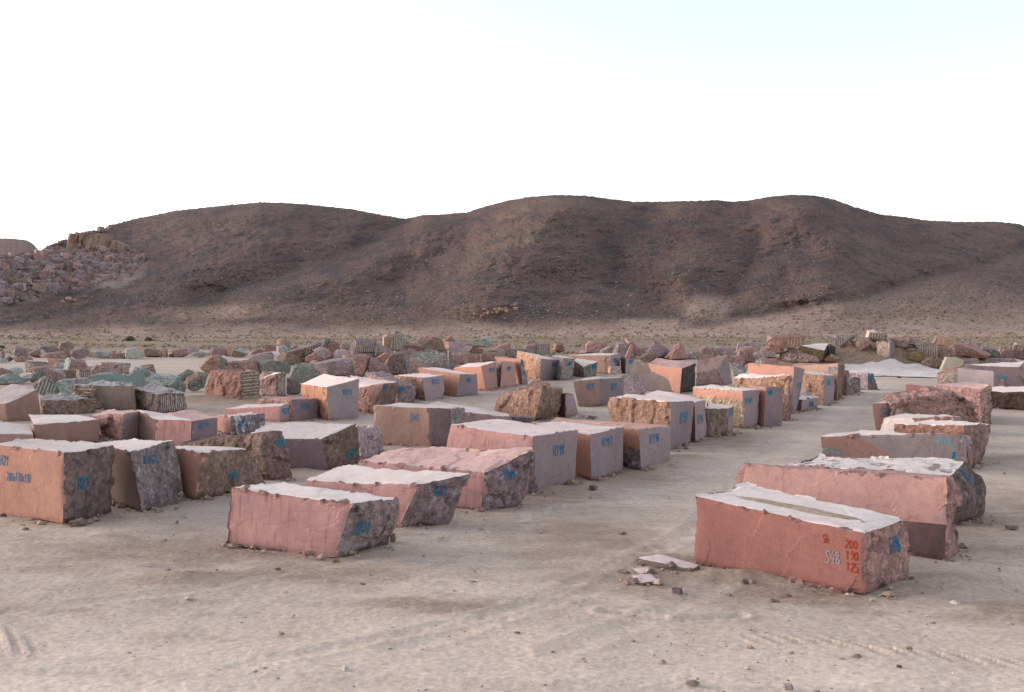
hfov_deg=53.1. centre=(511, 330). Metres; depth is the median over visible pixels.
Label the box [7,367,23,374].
boulder
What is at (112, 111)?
sky
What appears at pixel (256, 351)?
boulder
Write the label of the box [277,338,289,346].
boulder
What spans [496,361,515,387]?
stone block
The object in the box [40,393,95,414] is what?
stone block
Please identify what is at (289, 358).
boulder
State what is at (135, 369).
boulder
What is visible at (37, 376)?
boulder
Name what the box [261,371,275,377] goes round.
boulder
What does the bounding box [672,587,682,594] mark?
loose stone
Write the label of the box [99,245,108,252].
boulder
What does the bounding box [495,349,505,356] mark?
boulder
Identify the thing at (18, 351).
boulder
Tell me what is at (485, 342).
boulder
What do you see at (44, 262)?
boulder
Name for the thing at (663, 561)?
stone slab
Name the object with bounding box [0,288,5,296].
boulder
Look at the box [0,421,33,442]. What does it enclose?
stone block
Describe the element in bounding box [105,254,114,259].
boulder
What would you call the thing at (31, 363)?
stone block
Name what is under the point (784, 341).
boulder
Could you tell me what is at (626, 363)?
stone block
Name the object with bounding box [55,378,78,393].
boulder
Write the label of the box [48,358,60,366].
boulder
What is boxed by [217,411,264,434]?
stone block
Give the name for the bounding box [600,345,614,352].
boulder
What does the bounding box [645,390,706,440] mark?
stone block
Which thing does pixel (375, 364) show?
boulder
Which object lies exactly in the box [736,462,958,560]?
stone block
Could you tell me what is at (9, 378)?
boulder
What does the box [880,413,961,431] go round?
stone block
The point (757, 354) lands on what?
boulder
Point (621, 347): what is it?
boulder
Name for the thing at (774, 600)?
loose stone
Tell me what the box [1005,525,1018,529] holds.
loose stone
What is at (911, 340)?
boulder
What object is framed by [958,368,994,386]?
stone block
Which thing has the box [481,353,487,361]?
boulder
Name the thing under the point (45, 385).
boulder
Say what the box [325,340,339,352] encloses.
boulder
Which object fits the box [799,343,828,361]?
stone block
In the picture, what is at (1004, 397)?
stone block
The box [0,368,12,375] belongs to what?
boulder
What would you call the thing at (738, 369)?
boulder
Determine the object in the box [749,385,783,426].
stone block
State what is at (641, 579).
stone slab
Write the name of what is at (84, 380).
boulder
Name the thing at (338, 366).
boulder
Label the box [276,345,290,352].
boulder
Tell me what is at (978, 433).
stone block
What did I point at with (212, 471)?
stone block
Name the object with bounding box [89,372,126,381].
stone slab
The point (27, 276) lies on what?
boulder
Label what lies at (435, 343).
boulder
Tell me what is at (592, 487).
loose stone
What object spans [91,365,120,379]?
boulder
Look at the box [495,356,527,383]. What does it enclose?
stone block
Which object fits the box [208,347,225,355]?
boulder
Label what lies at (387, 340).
boulder
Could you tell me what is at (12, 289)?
boulder
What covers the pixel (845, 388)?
stone block
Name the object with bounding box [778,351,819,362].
boulder
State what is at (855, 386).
stone block
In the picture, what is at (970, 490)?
stone block
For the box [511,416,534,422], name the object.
boulder
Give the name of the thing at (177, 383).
boulder
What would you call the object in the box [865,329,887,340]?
boulder
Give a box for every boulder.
[0,262,8,269]
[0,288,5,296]
[0,297,8,302]
[0,358,7,362]
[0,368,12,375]
[0,373,27,383]
[3,287,16,293]
[5,269,14,276]
[6,292,14,296]
[6,296,12,303]
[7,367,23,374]
[8,251,18,255]
[10,284,23,291]
[10,356,32,361]
[12,346,28,356]
[13,283,25,290]
[14,256,24,263]
[14,262,22,269]
[15,293,27,300]
[20,278,32,286]
[20,372,33,379]
[22,274,32,278]
[23,253,32,258]
[24,259,33,265]
[26,265,38,274]
[27,349,45,357]
[29,365,65,381]
[30,371,46,382]
[32,283,46,293]
[32,375,59,394]
[33,253,43,258]
[33,261,43,267]
[34,249,43,254]
[35,274,45,279]
[39,260,50,265]
[39,345,60,352]
[40,351,70,358]
[42,268,54,274]
[44,264,54,269]
[44,283,54,290]
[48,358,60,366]
[52,257,62,262]
[53,362,64,368]
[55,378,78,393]
[56,263,65,268]
[58,341,73,352]
[60,252,70,258]
[63,357,87,369]
[63,370,75,378]
[65,296,71,301]
[68,259,77,266]
[69,276,78,284]
[69,348,88,358]
[72,262,83,269]
[76,369,90,378]
[78,378,93,383]
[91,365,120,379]
[92,350,110,357]
[97,226,104,231]
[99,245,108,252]
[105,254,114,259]
[110,353,122,358]
[112,262,122,270]
[125,347,144,358]
[129,367,141,374]
[130,264,138,269]
[137,254,144,259]
[139,364,155,372]
[143,348,161,356]
[144,373,180,386]
[162,347,167,356]
[167,377,185,391]
[172,347,192,356]
[177,369,195,382]
[184,371,207,390]
[189,351,207,355]
[191,347,199,351]
[199,354,226,372]
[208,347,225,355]
[222,356,237,362]
[222,360,261,372]
[225,347,232,355]
[231,347,247,356]
[248,351,279,360]
[250,349,263,354]
[258,359,291,372]
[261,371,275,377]
[262,345,276,351]
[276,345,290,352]
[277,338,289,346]
[277,351,301,364]
[286,342,321,357]
[286,363,327,384]
[286,377,300,393]
[304,353,325,362]
[313,347,332,359]
[314,357,354,375]
[322,338,330,347]
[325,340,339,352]
[333,349,351,357]
[340,342,349,349]
[342,354,366,357]
[352,339,376,353]
[353,356,369,376]
[367,356,389,372]
[375,343,392,355]
[377,351,391,361]
[382,334,392,349]
[384,357,388,367]
[389,352,412,374]
[391,331,409,350]
[402,343,420,350]
[403,348,418,354]
[416,335,431,344]
[420,337,445,351]
[443,339,467,357]
[444,335,454,340]
[447,346,454,368]
[452,352,467,363]
[452,354,460,365]
[465,339,481,345]
[468,346,478,353]
[468,354,480,362]
[471,348,482,353]
[474,337,493,347]
[481,351,495,360]
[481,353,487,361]
[493,342,515,350]
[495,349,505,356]
[506,349,533,358]
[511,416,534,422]
[523,343,537,353]
[527,339,535,343]
[528,379,541,384]
[535,344,549,353]
[552,343,564,352]
[584,340,607,353]
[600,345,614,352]
[607,366,620,373]
[612,340,634,357]
[620,374,645,394]
[624,338,638,356]
[637,346,646,355]
[638,351,655,361]
[646,340,668,358]
[669,343,687,359]
[686,352,695,358]
[698,353,712,359]
[699,346,713,356]
[709,347,717,356]
[716,346,731,354]
[724,351,735,357]
[729,355,746,366]
[732,363,746,375]
[736,340,759,353]
[736,348,753,363]
[739,345,757,353]
[753,351,761,358]
[759,349,775,357]
[759,357,778,363]
[765,344,784,353]
[766,334,805,348]
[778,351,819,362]
[787,348,798,353]
[824,354,838,361]
[827,344,835,354]
[831,335,855,346]
[855,338,870,350]
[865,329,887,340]
[870,343,876,348]
[881,386,978,422]
[891,339,903,342]
[895,341,909,348]
[906,336,920,345]
[907,348,916,352]
[908,352,922,361]
[913,342,941,356]
[921,355,942,368]
[931,336,955,345]
[937,366,957,383]
[938,345,946,358]
[947,345,955,356]
[949,342,990,358]
[963,358,978,364]
[984,358,1015,362]
[987,348,999,357]
[1000,347,1014,358]
[1013,342,1023,359]
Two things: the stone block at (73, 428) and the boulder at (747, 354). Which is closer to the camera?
the stone block at (73, 428)
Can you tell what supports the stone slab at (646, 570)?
on the ground
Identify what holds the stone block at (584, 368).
on the ground
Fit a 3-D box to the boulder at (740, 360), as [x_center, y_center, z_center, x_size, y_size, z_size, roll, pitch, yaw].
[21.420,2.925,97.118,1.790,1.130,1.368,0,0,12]
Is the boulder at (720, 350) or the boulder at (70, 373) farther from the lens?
the boulder at (720, 350)
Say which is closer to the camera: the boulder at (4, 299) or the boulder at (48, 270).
the boulder at (4, 299)
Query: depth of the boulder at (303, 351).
104.59 m
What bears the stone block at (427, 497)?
on the ground
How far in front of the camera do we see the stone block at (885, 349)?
93.39 m
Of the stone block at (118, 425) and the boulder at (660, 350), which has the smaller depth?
the stone block at (118, 425)
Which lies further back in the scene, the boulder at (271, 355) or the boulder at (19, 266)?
the boulder at (19, 266)
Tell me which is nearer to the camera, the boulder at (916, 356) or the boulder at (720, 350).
the boulder at (916, 356)
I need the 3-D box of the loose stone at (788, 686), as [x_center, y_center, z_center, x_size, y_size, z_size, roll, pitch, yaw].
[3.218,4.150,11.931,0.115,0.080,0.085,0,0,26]
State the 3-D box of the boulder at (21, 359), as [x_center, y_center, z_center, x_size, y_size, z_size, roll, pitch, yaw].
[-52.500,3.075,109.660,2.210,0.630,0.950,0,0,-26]
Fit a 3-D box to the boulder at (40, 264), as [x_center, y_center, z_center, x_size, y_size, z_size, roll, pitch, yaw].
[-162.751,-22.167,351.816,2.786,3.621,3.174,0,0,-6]
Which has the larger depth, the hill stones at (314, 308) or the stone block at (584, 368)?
the hill stones at (314, 308)
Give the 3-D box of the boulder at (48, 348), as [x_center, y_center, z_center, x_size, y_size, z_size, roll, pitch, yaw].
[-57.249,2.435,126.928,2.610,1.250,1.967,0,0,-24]
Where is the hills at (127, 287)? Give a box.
[0,195,1023,337]
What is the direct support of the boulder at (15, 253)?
on the hills at (127, 287)
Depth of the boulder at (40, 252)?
373.73 m
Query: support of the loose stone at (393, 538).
on the ground
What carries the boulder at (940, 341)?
on the earth mound
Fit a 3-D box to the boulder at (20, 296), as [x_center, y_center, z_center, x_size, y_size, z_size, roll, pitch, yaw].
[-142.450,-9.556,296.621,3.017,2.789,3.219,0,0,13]
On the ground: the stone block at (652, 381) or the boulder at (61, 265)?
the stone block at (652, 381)
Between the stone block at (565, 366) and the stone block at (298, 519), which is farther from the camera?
the stone block at (565, 366)
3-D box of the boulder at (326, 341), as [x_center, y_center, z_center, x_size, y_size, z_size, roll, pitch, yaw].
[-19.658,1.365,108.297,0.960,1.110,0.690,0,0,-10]
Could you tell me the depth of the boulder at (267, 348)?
127.35 m
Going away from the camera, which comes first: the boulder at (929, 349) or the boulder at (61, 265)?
the boulder at (929, 349)
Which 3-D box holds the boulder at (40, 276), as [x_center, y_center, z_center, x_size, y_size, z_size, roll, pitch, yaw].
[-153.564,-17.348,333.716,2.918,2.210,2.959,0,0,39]
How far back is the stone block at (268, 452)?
28.58 m
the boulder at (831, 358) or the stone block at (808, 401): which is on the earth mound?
the boulder at (831, 358)
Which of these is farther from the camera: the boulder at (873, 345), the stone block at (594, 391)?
the boulder at (873, 345)
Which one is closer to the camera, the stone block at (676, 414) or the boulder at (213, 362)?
the stone block at (676, 414)
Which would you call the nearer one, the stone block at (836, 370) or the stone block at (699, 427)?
the stone block at (699, 427)
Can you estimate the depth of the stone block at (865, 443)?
31.53 m
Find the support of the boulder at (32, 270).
on the hills at (127, 287)
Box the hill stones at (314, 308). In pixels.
[57,194,1023,323]
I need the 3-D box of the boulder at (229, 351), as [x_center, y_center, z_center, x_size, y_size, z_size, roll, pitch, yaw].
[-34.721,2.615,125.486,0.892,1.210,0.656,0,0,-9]
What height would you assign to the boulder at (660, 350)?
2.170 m
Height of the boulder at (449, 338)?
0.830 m
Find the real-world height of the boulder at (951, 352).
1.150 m
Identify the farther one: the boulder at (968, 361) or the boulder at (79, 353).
the boulder at (79, 353)
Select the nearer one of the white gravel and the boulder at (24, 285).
the white gravel
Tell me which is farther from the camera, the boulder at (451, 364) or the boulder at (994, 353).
the boulder at (994, 353)
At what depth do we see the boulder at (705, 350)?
116.41 m
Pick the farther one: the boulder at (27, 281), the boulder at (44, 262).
the boulder at (44, 262)
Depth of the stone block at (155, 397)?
51.49 m
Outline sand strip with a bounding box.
[736,496,865,522]
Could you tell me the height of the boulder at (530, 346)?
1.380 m
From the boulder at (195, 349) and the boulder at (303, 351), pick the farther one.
the boulder at (195, 349)
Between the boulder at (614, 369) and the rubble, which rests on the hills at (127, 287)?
the rubble
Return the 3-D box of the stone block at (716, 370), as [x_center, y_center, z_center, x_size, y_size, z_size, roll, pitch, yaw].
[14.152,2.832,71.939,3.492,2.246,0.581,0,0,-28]
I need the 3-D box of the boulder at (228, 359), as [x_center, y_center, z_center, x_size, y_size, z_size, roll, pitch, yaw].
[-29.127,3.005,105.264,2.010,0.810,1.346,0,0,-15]
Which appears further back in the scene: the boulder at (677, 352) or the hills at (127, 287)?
the hills at (127, 287)
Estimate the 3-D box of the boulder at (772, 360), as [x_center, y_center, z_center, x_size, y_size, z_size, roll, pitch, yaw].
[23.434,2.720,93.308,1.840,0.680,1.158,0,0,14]
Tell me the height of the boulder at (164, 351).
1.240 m
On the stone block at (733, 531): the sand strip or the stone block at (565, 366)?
the sand strip
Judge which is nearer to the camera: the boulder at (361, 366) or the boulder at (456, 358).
the boulder at (361, 366)
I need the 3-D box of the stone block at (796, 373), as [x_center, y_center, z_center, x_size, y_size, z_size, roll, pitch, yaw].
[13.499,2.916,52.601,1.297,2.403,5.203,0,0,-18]
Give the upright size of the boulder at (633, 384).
1.270 m
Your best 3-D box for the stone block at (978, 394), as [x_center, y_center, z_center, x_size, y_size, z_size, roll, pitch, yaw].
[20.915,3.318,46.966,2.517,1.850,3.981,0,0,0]
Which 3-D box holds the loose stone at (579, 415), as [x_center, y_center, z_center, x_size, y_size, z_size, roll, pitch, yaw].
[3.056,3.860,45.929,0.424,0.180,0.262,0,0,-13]
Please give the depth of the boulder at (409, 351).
103.52 m
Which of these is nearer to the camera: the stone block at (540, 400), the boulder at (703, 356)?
the stone block at (540, 400)
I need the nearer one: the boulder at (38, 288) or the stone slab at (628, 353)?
the stone slab at (628, 353)
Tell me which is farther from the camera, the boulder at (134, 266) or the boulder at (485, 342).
the boulder at (134, 266)
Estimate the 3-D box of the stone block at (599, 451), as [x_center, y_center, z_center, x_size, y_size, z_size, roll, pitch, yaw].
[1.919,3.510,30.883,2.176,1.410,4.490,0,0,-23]
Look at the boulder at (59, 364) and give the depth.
81.17 m
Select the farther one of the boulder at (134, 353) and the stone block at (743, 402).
the boulder at (134, 353)
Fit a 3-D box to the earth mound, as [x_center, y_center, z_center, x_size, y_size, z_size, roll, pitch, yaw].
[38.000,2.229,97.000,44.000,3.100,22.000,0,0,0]
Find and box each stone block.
[0,384,40,421]
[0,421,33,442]
[0,438,114,523]
[25,360,47,372]
[28,414,102,441]
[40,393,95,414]
[72,380,136,410]
[89,409,138,439]
[101,362,130,373]
[102,438,182,511]
[134,383,186,412]
[136,410,191,445]
[167,410,217,439]
[175,444,265,499]
[181,430,291,479]
[205,369,260,399]
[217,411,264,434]
[224,403,290,421]
[226,482,400,557]
[251,422,359,469]
[257,396,318,420]
[260,372,285,396]
[301,374,358,419]
[306,465,469,527]
[350,375,398,413]
[356,425,383,461]
[362,446,535,510]
[366,371,416,402]
[373,402,464,446]
[394,373,443,400]
[409,349,448,372]
[418,367,477,396]
[429,401,511,422]
[446,419,577,493]
[454,361,496,390]
[494,382,562,420]
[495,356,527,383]
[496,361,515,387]
[516,351,557,379]
[533,422,623,479]
[548,417,670,469]
[551,355,574,380]
[557,393,577,416]
[567,353,619,373]
[573,358,596,376]
[573,376,623,405]
[608,394,693,450]
[620,358,633,373]
[627,362,671,391]
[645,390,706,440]
[648,358,695,393]
[693,384,759,428]
[694,482,909,594]
[696,354,731,385]
[706,402,733,436]
[733,373,792,420]
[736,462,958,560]
[748,363,804,413]
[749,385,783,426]
[787,453,985,523]
[794,363,844,400]
[797,391,818,410]
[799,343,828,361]
[804,370,834,405]
[821,429,972,466]
[842,370,849,395]
[849,370,877,389]
[849,377,860,393]
[872,401,890,430]
[876,340,894,357]
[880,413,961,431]
[893,420,990,465]
[905,384,930,391]
[931,382,992,423]
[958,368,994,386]
[964,362,1023,386]
[991,386,1023,410]
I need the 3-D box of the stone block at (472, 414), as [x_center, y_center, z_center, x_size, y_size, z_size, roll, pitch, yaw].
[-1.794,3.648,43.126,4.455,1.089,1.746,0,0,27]
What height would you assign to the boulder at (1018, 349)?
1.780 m
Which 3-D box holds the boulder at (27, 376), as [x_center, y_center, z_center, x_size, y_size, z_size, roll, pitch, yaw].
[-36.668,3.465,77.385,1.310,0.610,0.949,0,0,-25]
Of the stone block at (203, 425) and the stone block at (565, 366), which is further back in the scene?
the stone block at (565, 366)
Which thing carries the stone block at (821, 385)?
on the ground
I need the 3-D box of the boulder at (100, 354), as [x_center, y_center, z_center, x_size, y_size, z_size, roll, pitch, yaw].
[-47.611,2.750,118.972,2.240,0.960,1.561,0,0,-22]
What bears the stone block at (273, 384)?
on the ground
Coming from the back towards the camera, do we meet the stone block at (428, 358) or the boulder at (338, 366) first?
the stone block at (428, 358)
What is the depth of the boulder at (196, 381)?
65.14 m
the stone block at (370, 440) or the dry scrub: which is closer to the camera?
the stone block at (370, 440)
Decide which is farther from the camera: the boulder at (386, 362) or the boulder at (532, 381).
the boulder at (386, 362)
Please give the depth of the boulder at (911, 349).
94.12 m
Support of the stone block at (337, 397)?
on the ground
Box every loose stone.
[67,518,87,526]
[390,533,395,541]
[575,414,584,418]
[583,415,596,419]
[589,485,596,489]
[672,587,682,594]
[742,578,748,583]
[770,598,779,602]
[783,682,793,689]
[998,379,1004,385]
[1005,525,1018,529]
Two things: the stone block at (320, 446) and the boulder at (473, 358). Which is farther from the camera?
the boulder at (473, 358)
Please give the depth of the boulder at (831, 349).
94.47 m
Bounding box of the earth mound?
[773,338,990,368]
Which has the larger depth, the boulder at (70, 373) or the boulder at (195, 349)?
the boulder at (195, 349)
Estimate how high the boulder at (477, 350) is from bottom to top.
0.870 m
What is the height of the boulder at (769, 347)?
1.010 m
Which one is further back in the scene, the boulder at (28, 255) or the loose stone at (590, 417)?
the boulder at (28, 255)
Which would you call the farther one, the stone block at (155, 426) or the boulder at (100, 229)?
the boulder at (100, 229)
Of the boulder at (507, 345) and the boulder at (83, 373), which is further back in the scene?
the boulder at (507, 345)
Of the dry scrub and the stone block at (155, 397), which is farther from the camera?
the dry scrub
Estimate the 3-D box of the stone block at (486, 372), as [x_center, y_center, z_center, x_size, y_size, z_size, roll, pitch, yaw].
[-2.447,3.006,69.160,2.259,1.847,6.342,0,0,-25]
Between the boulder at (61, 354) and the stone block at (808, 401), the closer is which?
the stone block at (808, 401)
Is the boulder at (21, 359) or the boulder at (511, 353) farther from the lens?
the boulder at (511, 353)
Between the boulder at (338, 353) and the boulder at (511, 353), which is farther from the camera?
the boulder at (511, 353)
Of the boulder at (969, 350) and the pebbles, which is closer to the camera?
the pebbles
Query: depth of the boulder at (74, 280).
331.04 m
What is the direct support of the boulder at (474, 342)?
on the ground
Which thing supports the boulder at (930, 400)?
on the ground
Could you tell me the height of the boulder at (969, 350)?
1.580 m
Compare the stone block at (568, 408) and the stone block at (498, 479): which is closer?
the stone block at (498, 479)
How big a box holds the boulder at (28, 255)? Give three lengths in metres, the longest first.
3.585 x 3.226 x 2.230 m
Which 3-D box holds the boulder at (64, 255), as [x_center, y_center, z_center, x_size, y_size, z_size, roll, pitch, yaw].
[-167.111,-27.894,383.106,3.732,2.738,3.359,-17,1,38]
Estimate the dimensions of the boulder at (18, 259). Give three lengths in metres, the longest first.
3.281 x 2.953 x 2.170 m
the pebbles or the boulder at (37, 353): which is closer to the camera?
the pebbles
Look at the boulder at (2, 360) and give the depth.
106.06 m
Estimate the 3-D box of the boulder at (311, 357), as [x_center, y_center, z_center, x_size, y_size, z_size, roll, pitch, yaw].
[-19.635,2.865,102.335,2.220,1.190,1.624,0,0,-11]
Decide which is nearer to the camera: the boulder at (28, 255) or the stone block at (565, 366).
the stone block at (565, 366)
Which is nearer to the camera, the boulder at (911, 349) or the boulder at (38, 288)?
the boulder at (911, 349)
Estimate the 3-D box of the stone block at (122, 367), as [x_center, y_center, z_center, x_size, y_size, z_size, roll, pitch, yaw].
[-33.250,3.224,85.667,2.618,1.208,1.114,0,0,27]
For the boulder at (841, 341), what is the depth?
95.53 m
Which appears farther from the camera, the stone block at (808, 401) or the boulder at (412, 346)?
the boulder at (412, 346)
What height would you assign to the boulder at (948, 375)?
1.300 m
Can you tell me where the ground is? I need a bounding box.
[0,338,1023,691]
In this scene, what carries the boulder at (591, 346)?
on the ground
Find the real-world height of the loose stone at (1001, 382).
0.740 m
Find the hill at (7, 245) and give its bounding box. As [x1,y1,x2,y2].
[0,238,37,254]
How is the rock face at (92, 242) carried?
on the hills at (127, 287)
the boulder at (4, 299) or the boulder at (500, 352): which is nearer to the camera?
the boulder at (500, 352)
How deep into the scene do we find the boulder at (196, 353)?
124.82 m
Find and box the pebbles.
[3,431,1020,691]
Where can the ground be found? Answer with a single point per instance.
(110, 610)
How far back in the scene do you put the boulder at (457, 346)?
116.77 m
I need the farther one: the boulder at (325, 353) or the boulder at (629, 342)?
the boulder at (629, 342)
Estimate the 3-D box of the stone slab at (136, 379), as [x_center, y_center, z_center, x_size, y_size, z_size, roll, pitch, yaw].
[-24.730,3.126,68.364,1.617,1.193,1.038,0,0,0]
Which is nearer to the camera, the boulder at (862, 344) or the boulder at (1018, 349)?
the boulder at (862, 344)
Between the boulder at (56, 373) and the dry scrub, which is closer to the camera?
the boulder at (56, 373)
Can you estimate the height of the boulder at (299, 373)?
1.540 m
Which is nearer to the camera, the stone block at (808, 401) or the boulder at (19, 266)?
the stone block at (808, 401)
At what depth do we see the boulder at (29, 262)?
352.54 m
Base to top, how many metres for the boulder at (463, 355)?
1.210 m
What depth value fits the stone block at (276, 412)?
46.48 m
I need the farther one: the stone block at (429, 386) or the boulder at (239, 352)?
the boulder at (239, 352)
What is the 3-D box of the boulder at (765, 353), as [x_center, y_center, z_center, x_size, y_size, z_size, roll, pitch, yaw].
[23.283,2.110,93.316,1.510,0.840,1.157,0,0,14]
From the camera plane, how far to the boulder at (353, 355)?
96.55 m
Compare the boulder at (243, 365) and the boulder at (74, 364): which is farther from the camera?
the boulder at (243, 365)
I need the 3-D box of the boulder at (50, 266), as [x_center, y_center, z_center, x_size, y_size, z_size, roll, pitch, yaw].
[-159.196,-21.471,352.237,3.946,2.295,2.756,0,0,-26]
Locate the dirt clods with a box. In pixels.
[0,385,1014,598]
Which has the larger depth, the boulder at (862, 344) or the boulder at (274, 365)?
the boulder at (862, 344)
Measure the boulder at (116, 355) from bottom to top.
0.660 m
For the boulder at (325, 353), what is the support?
on the boulder at (311, 357)
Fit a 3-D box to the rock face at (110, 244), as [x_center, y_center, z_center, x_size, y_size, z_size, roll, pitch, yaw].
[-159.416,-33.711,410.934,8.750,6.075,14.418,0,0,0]
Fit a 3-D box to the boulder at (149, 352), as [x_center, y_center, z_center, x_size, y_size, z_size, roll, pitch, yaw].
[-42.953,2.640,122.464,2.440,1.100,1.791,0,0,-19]
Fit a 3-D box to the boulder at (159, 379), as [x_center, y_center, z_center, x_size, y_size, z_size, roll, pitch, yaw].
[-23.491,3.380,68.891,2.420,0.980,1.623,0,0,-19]
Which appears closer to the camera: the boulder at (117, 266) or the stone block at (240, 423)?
the stone block at (240, 423)
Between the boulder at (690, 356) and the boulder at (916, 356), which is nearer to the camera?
the boulder at (916, 356)
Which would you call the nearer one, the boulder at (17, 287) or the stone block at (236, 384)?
the stone block at (236, 384)
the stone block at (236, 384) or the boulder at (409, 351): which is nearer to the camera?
the stone block at (236, 384)
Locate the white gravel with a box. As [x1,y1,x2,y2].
[844,358,942,376]
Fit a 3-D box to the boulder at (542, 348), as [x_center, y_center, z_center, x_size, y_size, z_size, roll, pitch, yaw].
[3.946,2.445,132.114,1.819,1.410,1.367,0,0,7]
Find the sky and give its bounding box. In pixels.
[0,0,1023,249]
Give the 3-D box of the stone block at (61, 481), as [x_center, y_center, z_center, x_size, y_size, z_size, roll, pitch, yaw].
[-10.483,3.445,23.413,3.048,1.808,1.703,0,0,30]
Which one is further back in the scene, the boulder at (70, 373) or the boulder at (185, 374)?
the boulder at (70, 373)
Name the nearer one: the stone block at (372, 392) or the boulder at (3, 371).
the stone block at (372, 392)
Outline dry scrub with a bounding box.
[0,271,1023,355]
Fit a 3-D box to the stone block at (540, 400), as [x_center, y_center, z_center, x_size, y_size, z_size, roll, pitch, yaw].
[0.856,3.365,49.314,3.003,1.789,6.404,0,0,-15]
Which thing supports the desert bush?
on the ground
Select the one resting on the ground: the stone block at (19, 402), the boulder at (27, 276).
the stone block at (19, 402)
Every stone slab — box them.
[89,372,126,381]
[127,368,150,386]
[625,345,632,357]
[631,574,656,584]
[632,567,654,573]
[636,554,699,571]
[939,357,963,369]
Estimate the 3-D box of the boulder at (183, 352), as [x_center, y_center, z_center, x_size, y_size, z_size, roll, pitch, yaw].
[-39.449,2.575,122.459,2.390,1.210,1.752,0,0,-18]
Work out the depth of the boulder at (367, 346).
104.63 m
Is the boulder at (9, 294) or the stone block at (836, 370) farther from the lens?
the boulder at (9, 294)
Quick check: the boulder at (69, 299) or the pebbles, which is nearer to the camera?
the pebbles
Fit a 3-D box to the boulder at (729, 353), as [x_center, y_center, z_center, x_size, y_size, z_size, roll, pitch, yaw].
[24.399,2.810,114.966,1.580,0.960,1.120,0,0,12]
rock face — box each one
[66,233,112,250]
[105,239,128,251]
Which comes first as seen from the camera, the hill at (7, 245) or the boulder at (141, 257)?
the boulder at (141, 257)
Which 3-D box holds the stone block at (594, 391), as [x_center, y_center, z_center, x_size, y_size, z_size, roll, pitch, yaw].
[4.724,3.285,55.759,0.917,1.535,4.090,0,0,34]
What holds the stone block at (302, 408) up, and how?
on the ground
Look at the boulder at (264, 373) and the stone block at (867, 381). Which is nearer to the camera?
the stone block at (867, 381)
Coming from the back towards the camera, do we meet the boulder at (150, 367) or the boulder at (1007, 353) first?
the boulder at (1007, 353)
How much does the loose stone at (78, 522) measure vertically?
0.190 m
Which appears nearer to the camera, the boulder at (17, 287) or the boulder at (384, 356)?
the boulder at (384, 356)
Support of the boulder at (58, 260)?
on the hills at (127, 287)
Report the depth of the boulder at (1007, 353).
99.83 m
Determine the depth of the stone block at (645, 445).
31.30 m
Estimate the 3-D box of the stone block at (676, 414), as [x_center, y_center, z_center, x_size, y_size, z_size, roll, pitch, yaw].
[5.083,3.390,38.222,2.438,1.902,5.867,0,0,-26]
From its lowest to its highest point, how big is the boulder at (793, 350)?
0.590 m
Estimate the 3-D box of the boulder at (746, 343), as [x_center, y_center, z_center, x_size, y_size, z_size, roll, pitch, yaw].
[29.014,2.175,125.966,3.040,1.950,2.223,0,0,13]
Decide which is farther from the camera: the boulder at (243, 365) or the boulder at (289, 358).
the boulder at (289, 358)
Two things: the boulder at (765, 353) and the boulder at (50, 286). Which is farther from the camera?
the boulder at (50, 286)
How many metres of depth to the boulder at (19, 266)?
341.70 m
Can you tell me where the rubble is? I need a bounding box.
[0,246,145,304]
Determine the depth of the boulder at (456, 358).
98.78 m
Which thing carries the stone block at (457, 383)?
on the ground
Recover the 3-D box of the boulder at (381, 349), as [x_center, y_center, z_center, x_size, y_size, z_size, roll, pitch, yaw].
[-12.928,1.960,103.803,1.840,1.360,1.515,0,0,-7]
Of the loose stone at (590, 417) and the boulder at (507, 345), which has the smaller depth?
the loose stone at (590, 417)
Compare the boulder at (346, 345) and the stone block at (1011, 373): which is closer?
the stone block at (1011, 373)
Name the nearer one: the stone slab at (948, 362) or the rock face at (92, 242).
the stone slab at (948, 362)
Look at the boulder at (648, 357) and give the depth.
105.13 m
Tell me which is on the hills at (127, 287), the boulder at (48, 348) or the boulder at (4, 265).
the boulder at (4, 265)
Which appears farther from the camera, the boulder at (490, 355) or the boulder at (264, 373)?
the boulder at (490, 355)
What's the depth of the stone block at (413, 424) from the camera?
36.98 m
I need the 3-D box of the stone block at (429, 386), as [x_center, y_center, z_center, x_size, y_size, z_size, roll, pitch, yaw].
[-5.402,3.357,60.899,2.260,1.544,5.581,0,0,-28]
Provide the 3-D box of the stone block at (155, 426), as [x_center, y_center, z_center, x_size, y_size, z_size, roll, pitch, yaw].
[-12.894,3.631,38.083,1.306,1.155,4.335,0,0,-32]
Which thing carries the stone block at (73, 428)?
on the ground
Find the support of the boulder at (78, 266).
on the hills at (127, 287)
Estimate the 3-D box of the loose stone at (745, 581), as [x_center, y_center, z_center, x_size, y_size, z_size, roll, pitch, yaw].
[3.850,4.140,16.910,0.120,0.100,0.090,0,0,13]
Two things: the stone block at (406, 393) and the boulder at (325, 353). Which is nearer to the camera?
the stone block at (406, 393)
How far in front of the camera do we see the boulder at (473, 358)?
107.13 m
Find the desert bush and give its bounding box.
[125,336,134,340]
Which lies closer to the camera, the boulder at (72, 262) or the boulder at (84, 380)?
the boulder at (84, 380)
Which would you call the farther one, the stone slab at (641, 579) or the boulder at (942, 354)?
the boulder at (942, 354)
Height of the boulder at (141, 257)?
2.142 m
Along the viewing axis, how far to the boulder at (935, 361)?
91.41 m
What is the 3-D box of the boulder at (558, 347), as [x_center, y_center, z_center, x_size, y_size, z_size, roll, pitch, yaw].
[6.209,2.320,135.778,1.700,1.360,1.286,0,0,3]
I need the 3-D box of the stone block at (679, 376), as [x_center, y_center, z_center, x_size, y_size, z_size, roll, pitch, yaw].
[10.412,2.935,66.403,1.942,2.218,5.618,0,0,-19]
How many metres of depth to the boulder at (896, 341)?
95.49 m
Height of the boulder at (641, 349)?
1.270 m

